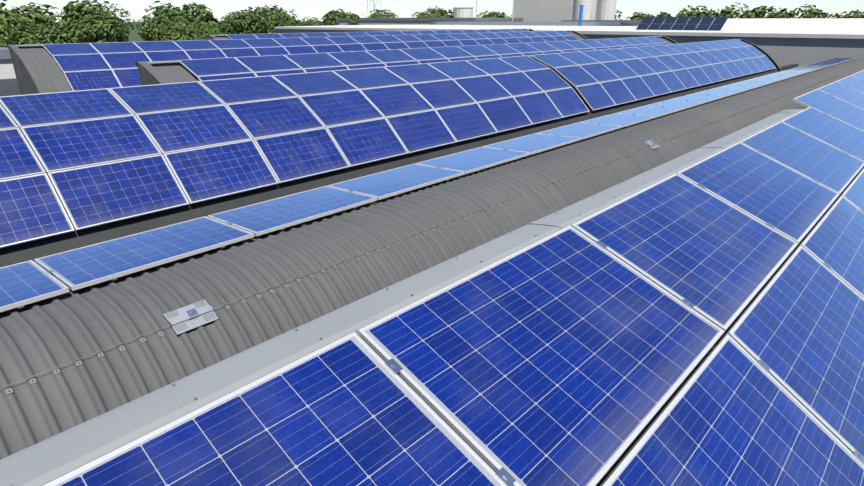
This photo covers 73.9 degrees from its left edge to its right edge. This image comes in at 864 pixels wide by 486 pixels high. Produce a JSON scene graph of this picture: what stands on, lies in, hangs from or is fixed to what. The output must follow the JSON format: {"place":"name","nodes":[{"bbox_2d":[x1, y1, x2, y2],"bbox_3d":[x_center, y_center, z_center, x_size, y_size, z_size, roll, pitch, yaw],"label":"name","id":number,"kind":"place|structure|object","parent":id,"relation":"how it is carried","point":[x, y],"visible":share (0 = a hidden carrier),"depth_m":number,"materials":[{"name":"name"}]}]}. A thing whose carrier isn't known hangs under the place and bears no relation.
{"place":"outdoors","nodes":[
{"label":"outdoors","id":0,"kind":"place"},
{"bbox_2d":[0,78,19,95],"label":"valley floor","id":1,"kind":"structure","parent":0,"point":[9,87],"depth_m":30.76,"materials":[{"name":"grey metal"}]},
{"bbox_2d":[595,166,863,485],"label":"shed roof","id":2,"kind":"structure","parent":1,"relation":"on","point":[614,465],"depth_m":2.89,"materials":[{"name":"grey metal"}]},
{"bbox_2d":[0,109,802,485],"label":"flashing","id":3,"kind":"object","parent":2,"relation":"on","point":[46,461],"visible":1,"depth_m":2.13,"materials":[{"name":"grey metal"}]},
{"bbox_2d":[43,70,863,485],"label":"solar panels","id":4,"kind":"object","parent":2,"relation":"on","point":[573,354],"visible":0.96,"depth_m":2.54,"materials":[{"name":"blue glass"}]},
{"bbox_2d":[384,79,863,485],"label":"panel clamps","id":5,"kind":"object","parent":4,"relation":"on","point":[503,476],"visible":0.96,"depth_m":2.68,"materials":[{"name":"silver metal"}]},
{"bbox_2d":[780,64,798,70],"bbox_3d":[28.005,-10.257,35.561,20.000,0.700,7.600,18,28,39],"label":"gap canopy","id":6,"kind":"object","parent":2,"relation":"attached to","point":[787,67],"visible":0.1,"depth_m":39.71,"materials":[{"name":"grey metal"}]},
{"bbox_2d":[62,21,325,41],"bbox_3d":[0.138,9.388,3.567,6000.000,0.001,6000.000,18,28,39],"label":"ground","id":7,"kind":"structure","parent":0,"point":[134,36],"depth_m":444.18,"materials":[{"name":"green plant"}]},
{"bbox_2d":[0,16,40,44],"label":"tree","id":8,"kind":"object","parent":7,"relation":"on","point":[24,33],"visible":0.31,"depth_m":104.28,"materials":[{"name":"green plant"}]},
{"bbox_2d":[0,0,42,30],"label":"tree","id":9,"kind":"object","parent":7,"relation":"on","point":[5,13],"visible":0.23,"depth_m":112.12,"materials":[{"name":"green plant"}]},
{"bbox_2d":[10,2,67,32],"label":"tree","id":10,"kind":"object","parent":7,"relation":"on","point":[37,14],"visible":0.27,"depth_m":124.20,"materials":[{"name":"green plant"}]},
{"bbox_2d":[59,0,124,26],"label":"tree","id":11,"kind":"object","parent":7,"relation":"on","point":[80,10],"visible":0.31,"depth_m":130.50,"materials":[{"name":"green plant"}]},
{"bbox_2d":[85,3,135,41],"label":"tree","id":12,"kind":"object","parent":7,"relation":"on","point":[127,30],"visible":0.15,"depth_m":112.62,"materials":[{"name":"green plant"}]},
{"bbox_2d":[142,1,189,23],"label":"tree","id":13,"kind":"object","parent":7,"relation":"on","point":[167,12],"visible":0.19,"depth_m":141.36,"materials":[{"name":"green plant"}]},
{"bbox_2d":[168,15,204,31],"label":"tree","id":14,"kind":"object","parent":7,"relation":"on","point":[192,20],"visible":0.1,"depth_m":118.55,"materials":[{"name":"green plant"}]},
{"bbox_2d":[172,2,219,30],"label":"tree","id":15,"kind":"object","parent":7,"relation":"on","point":[199,12],"visible":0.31,"depth_m":148.32,"materials":[{"name":"green plant"}]},
{"bbox_2d":[218,9,263,33],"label":"tree","id":16,"kind":"object","parent":7,"relation":"on","point":[242,22],"visible":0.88,"depth_m":130.78,"materials":[{"name":"green plant"}]},
{"bbox_2d":[250,8,274,33],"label":"tree","id":17,"kind":"object","parent":7,"relation":"on","point":[260,12],"visible":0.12,"depth_m":150.56,"materials":[{"name":"green plant"}]},
{"bbox_2d":[245,4,299,22],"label":"tree","id":18,"kind":"object","parent":7,"relation":"on","point":[267,7],"visible":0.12,"depth_m":169.25,"materials":[{"name":"green plant"}]},
{"bbox_2d":[263,7,289,33],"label":"tree","id":19,"kind":"object","parent":7,"relation":"on","point":[267,28],"visible":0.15,"depth_m":137.25,"materials":[{"name":"green plant"}]},
{"bbox_2d":[321,9,350,25],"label":"tree","id":20,"kind":"object","parent":7,"relation":"on","point":[328,20],"visible":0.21,"depth_m":171.41,"materials":[{"name":"green plant"}]},
{"bbox_2d":[360,9,397,17],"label":"tree","id":21,"kind":"object","parent":7,"relation":"on","point":[380,15],"visible":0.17,"depth_m":186.28,"materials":[{"name":"green plant"}]},
{"bbox_2d":[412,11,437,17],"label":"tree","id":22,"kind":"object","parent":7,"relation":"on","point":[422,15],"visible":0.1,"depth_m":191.68,"materials":[{"name":"green plant"}]},
{"bbox_2d":[417,8,452,17],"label":"tree","id":23,"kind":"object","parent":7,"relation":"on","point":[438,15],"visible":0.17,"depth_m":198.33,"materials":[{"name":"green plant"}]},
{"bbox_2d":[424,6,447,15],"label":"tree","id":24,"kind":"object","parent":7,"relation":"on","point":[429,9],"visible":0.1,"depth_m":209.49,"materials":[{"name":"green plant"}]},
{"bbox_2d":[477,10,508,17],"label":"tree","id":25,"kind":"object","parent":7,"relation":"on","point":[502,13],"visible":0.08,"depth_m":203.33,"materials":[{"name":"green plant"}]},
{"bbox_2d":[481,12,505,17],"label":"tree","id":26,"kind":"object","parent":7,"relation":"on","point":[493,16],"visible":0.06,"depth_m":194.07,"materials":[{"name":"green plant"}]},
{"bbox_2d":[625,12,654,19],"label":"tree","id":27,"kind":"object","parent":7,"relation":"on","point":[639,16],"visible":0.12,"depth_m":171.78,"materials":[{"name":"green plant"}]},
{"bbox_2d":[656,12,671,16],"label":"tree","id":28,"kind":"object","parent":7,"relation":"on","point":[663,14],"visible":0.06,"depth_m":167.70,"materials":[{"name":"green plant"}]},
{"bbox_2d":[675,5,707,16],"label":"tree","id":29,"kind":"object","parent":7,"relation":"on","point":[692,12],"visible":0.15,"depth_m":164.45,"materials":[{"name":"green plant"}]},
{"bbox_2d":[693,9,719,16],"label":"tree","id":30,"kind":"object","parent":7,"relation":"on","point":[707,14],"visible":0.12,"depth_m":154.45,"materials":[{"name":"green plant"}]},
{"bbox_2d":[716,2,748,17],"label":"tree","id":31,"kind":"object","parent":7,"relation":"on","point":[729,12],"visible":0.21,"depth_m":158.03,"materials":[{"name":"green plant"}]},
{"bbox_2d":[739,6,769,17],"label":"tree","id":32,"kind":"object","parent":7,"relation":"on","point":[753,13],"visible":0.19,"depth_m":150.82,"materials":[{"name":"green plant"}]},
{"bbox_2d":[755,6,796,17],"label":"tree","id":33,"kind":"object","parent":7,"relation":"on","point":[780,13],"visible":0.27,"depth_m":145.41,"materials":[{"name":"green plant"}]},
{"bbox_2d":[790,4,829,17],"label":"tree","id":34,"kind":"object","parent":7,"relation":"on","point":[811,12],"visible":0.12,"depth_m":144.30,"materials":[{"name":"green plant"}]},
{"bbox_2d":[827,9,861,17],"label":"tree","id":35,"kind":"object","parent":7,"relation":"on","point":[836,15],"visible":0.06,"depth_m":128.81,"materials":[{"name":"green plant"}]},
{"bbox_2d":[847,11,863,17],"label":"tree","id":36,"kind":"object","parent":7,"relation":"on","point":[856,14],"visible":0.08,"depth_m":123.67,"materials":[{"name":"green plant"}]},
{"bbox_2d":[0,0,863,21],"label":"sky","id":37,"kind":"structure","parent":0,"point":[304,8],"materials":[{"name":"white"}]},
{"bbox_2d":[513,0,597,21],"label":"tall building","id":38,"kind":"structure","parent":0,"point":[543,10],"depth_m":124.57,"materials":[{"name":"white paint"}]},
{"bbox_2d":[275,18,863,66],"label":"neighbour hall","id":39,"kind":"structure","parent":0,"point":[789,41],"depth_m":45.33,"materials":[{"name":"concrete"}]},
{"bbox_2d":[578,5,583,25],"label":"blue pipe","id":40,"kind":"object","parent":39,"relation":"attached to","point":[580,20],"visible":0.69,"depth_m":82.09,"materials":[{"name":"blue plastic"}]},
{"bbox_2d":[636,17,728,30],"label":"solar panels","id":41,"kind":"object","parent":39,"relation":"on","point":[681,23],"visible":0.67,"depth_m":47.91,"materials":[{"name":"blue"}]},
{"bbox_2d":[561,20,641,25],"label":"roof","id":42,"kind":"structure","parent":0,"point":[630,22],"depth_m":98.34,"materials":[{"name":"white paint"}]},
{"label":"yard asphalt","id":43,"kind":"structure","parent":0,"visible":0},
{"bbox_2d":[0,47,15,78],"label":"building","id":44,"kind":"structure","parent":43,"relation":"on","point":[7,71],"depth_m":35.06,"materials":[{"name":"white paint"}]},
{"bbox_2d":[0,18,19,47],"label":"tree","id":45,"kind":"object","parent":43,"relation":"on","point":[6,39],"visible":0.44,"depth_m":77.17,"materials":[{"name":"green plant"}]},
{"bbox_2d":[23,22,83,44],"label":"tree","id":46,"kind":"object","parent":43,"relation":"on","point":[53,33],"visible":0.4,"depth_m":78.39,"materials":[{"name":"green plant"}]},
{"bbox_2d":[67,13,125,42],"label":"tree","id":47,"kind":"object","parent":43,"relation":"on","point":[95,30],"visible":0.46,"depth_m":81.51,"materials":[{"name":"green plant"}]},
{"bbox_2d":[136,15,176,41],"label":"tree","id":48,"kind":"object","parent":43,"relation":"on","point":[151,30],"visible":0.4,"depth_m":98.31,"materials":[{"name":"green plant"}]},
{"bbox_2d":[161,19,208,40],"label":"tree","id":49,"kind":"object","parent":43,"relation":"on","point":[181,32],"visible":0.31,"depth_m":87.19,"materials":[{"name":"green plant"}]},
{"bbox_2d":[191,22,225,37],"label":"tree","id":50,"kind":"object","parent":43,"relation":"on","point":[219,31],"visible":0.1,"depth_m":103.32,"materials":[{"name":"green plant"}]},
{"bbox_2d":[268,14,300,33],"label":"tree","id":51,"kind":"object","parent":43,"relation":"on","point":[290,21],"visible":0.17,"depth_m":102.43,"materials":[{"name":"green plant"}]},
{"bbox_2d":[299,16,324,25],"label":"tree","id":52,"kind":"object","parent":43,"relation":"on","point":[311,22],"visible":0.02,"depth_m":110.38,"materials":[{"name":"green plant"}]},
{"bbox_2d":[348,14,359,24],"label":"dark tree","id":53,"kind":"object","parent":43,"relation":"on","point":[353,19],"visible":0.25,"depth_m":106.85,"materials":[{"name":"green plant"}]},
{"bbox_2d":[338,18,523,24],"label":"building","id":54,"kind":"structure","parent":43,"relation":"on","point":[391,21],"depth_m":119.25,"materials":[{"name":"white paint"}]},
{"bbox_2d":[453,3,472,17],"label":"silo","id":55,"kind":"object","parent":43,"relation":"on","point":[462,10],"visible":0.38,"depth_m":127.42,"materials":[{"name":"white paint"}]},
{"bbox_2d":[430,21,619,25],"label":"roof","id":56,"kind":"structure","parent":43,"relation":"on","point":[529,23],"depth_m":94.12,"materials":[{"name":"white paint"}]},
{"bbox_2d":[572,0,592,19],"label":"silo","id":57,"kind":"object","parent":43,"relation":"on","point":[587,9],"depth_m":113.32,"materials":[{"name":"white paint"}]},
{"bbox_2d":[595,0,616,19],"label":"silo","id":58,"kind":"object","parent":43,"relation":"on","point":[606,9],"depth_m":111.21,"materials":[{"name":"white paint"}]},
{"bbox_3d":[-20.681,-0.719,21.329,62.000,5.950,82.200,18,28,39],"label":"factory","id":59,"kind":"object","parent":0,"visible":0},
{"bbox_2d":[8,31,586,94],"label":"shed roof","id":60,"kind":"structure","parent":59,"relation":"on","point":[37,70],"depth_m":20.66,"materials":[{"name":"grey metal"}]},
{"bbox_2d":[7,30,572,48],"bbox_3d":[-1.709,-12.688,35.161,0.249,0.150,41.100,18,28,39],"label":"shed cap","id":61,"kind":"object","parent":60,"relation":"attached to","point":[31,46],"visible":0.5,"depth_m":21.52,"materials":[{"name":"grey metal"}]},
{"bbox_2d":[42,31,577,90],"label":"solar panels","id":62,"kind":"object","parent":60,"relation":"on","point":[85,66],"visible":0.48,"depth_m":25.59,"materials":[{"name":"blue glass"}]},
{"bbox_2d":[208,29,533,39],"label":"shed roof","id":63,"kind":"structure","parent":59,"relation":"on","point":[211,37],"depth_m":30.72,"materials":[{"name":"grey metal"}]},
{"bbox_2d":[206,28,529,37],"bbox_3d":[-1.601,-15.220,41.362,0.249,0.150,31.000,18,28,39],"label":"shed cap","id":64,"kind":"object","parent":63,"relation":"attached to","point":[222,35],"visible":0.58,"depth_m":31.21,"materials":[{"name":"grey metal"}]},
{"bbox_2d":[226,29,524,38],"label":"solar panels","id":65,"kind":"object","parent":63,"relation":"on","point":[274,35],"visible":0.19,"depth_m":37.42,"materials":[{"name":"blue glass"}]},
{"bbox_2d":[0,39,781,267],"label":"shed roof","id":66,"kind":"structure","parent":59,"relation":"on","point":[28,251],"depth_m":10.45,"materials":[{"name":"grey metal"}]},
{"bbox_2d":[0,39,740,96],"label":"shed cap","id":67,"kind":"object","parent":66,"relation":"attached to","point":[320,71],"visible":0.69,"depth_m":12.95,"materials":[{"name":"grey metal"}]},
{"bbox_2d":[0,39,775,248],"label":"solar panels","id":68,"kind":"object","parent":66,"relation":"on","point":[100,156],"visible":1,"depth_m":11.05,"materials":[{"name":"blue glass"}]},
{"bbox_2d":[137,36,678,84],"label":"shed roof","id":69,"kind":"structure","parent":59,"relation":"on","point":[149,74],"depth_m":14.79,"materials":[{"name":"grey metal"}]},
{"bbox_2d":[134,36,662,66],"bbox_3d":[3.906,-9.226,26.681,0.249,0.150,34.400,18,28,39],"label":"shed cap","id":70,"kind":"object","parent":69,"relation":"attached to","point":[164,63],"visible":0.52,"depth_m":15.35,"materials":[{"name":"grey metal"}]},
{"bbox_2d":[178,36,667,80],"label":"solar panels","id":71,"kind":"object","parent":69,"relation":"on","point":[221,68],"visible":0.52,"depth_m":19.77,"materials":[{"name":"blue glass"}]},
{"bbox_2d":[0,58,863,459],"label":"corrugated roof","id":72,"kind":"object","parent":59,"relation":"on","point":[44,336],"visible":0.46,"depth_m":5.29,"materials":[{"name":"paint"}]},
{"bbox_2d":[163,299,218,334],"bbox_3d":[-1.899,0.579,4.531,0.196,0.120,0.340,18,28,39],"label":"bracket","id":73,"kind":"object","parent":72,"relation":"on","point":[189,317],"visible":1,"depth_m":4.51,"materials":[{"name":"grey metal"}]},
{"bbox_2d":[0,76,837,394],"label":"roof screws","id":74,"kind":"object","parent":72,"relation":"attached to","point":[142,340],"visible":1,"depth_m":5.31,"materials":[{"name":"grey paint"}]},
{"bbox_2d":[17,63,838,308],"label":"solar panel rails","id":75,"kind":"object","parent":72,"relation":"on","point":[51,271],"visible":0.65,"depth_m":7.19,"materials":[{"name":"silver metal"}]},
{"bbox_2d":[0,57,856,311],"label":"solar panels","id":76,"kind":"object","parent":75,"relation":"on","point":[25,283],"visible":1,"depth_m":6.43,"materials":[{"name":"blue glass"}]},
{"bbox_2d":[644,140,659,148],"bbox_3d":[4.135,-1.853,10.778,0.196,0.120,0.340,18,28,39],"label":"bracket","id":77,"kind":"object","parent":72,"relation":"attached to","point":[652,144],"visible":1,"depth_m":10.74,"materials":[{"name":"grey metal"}]}
]}

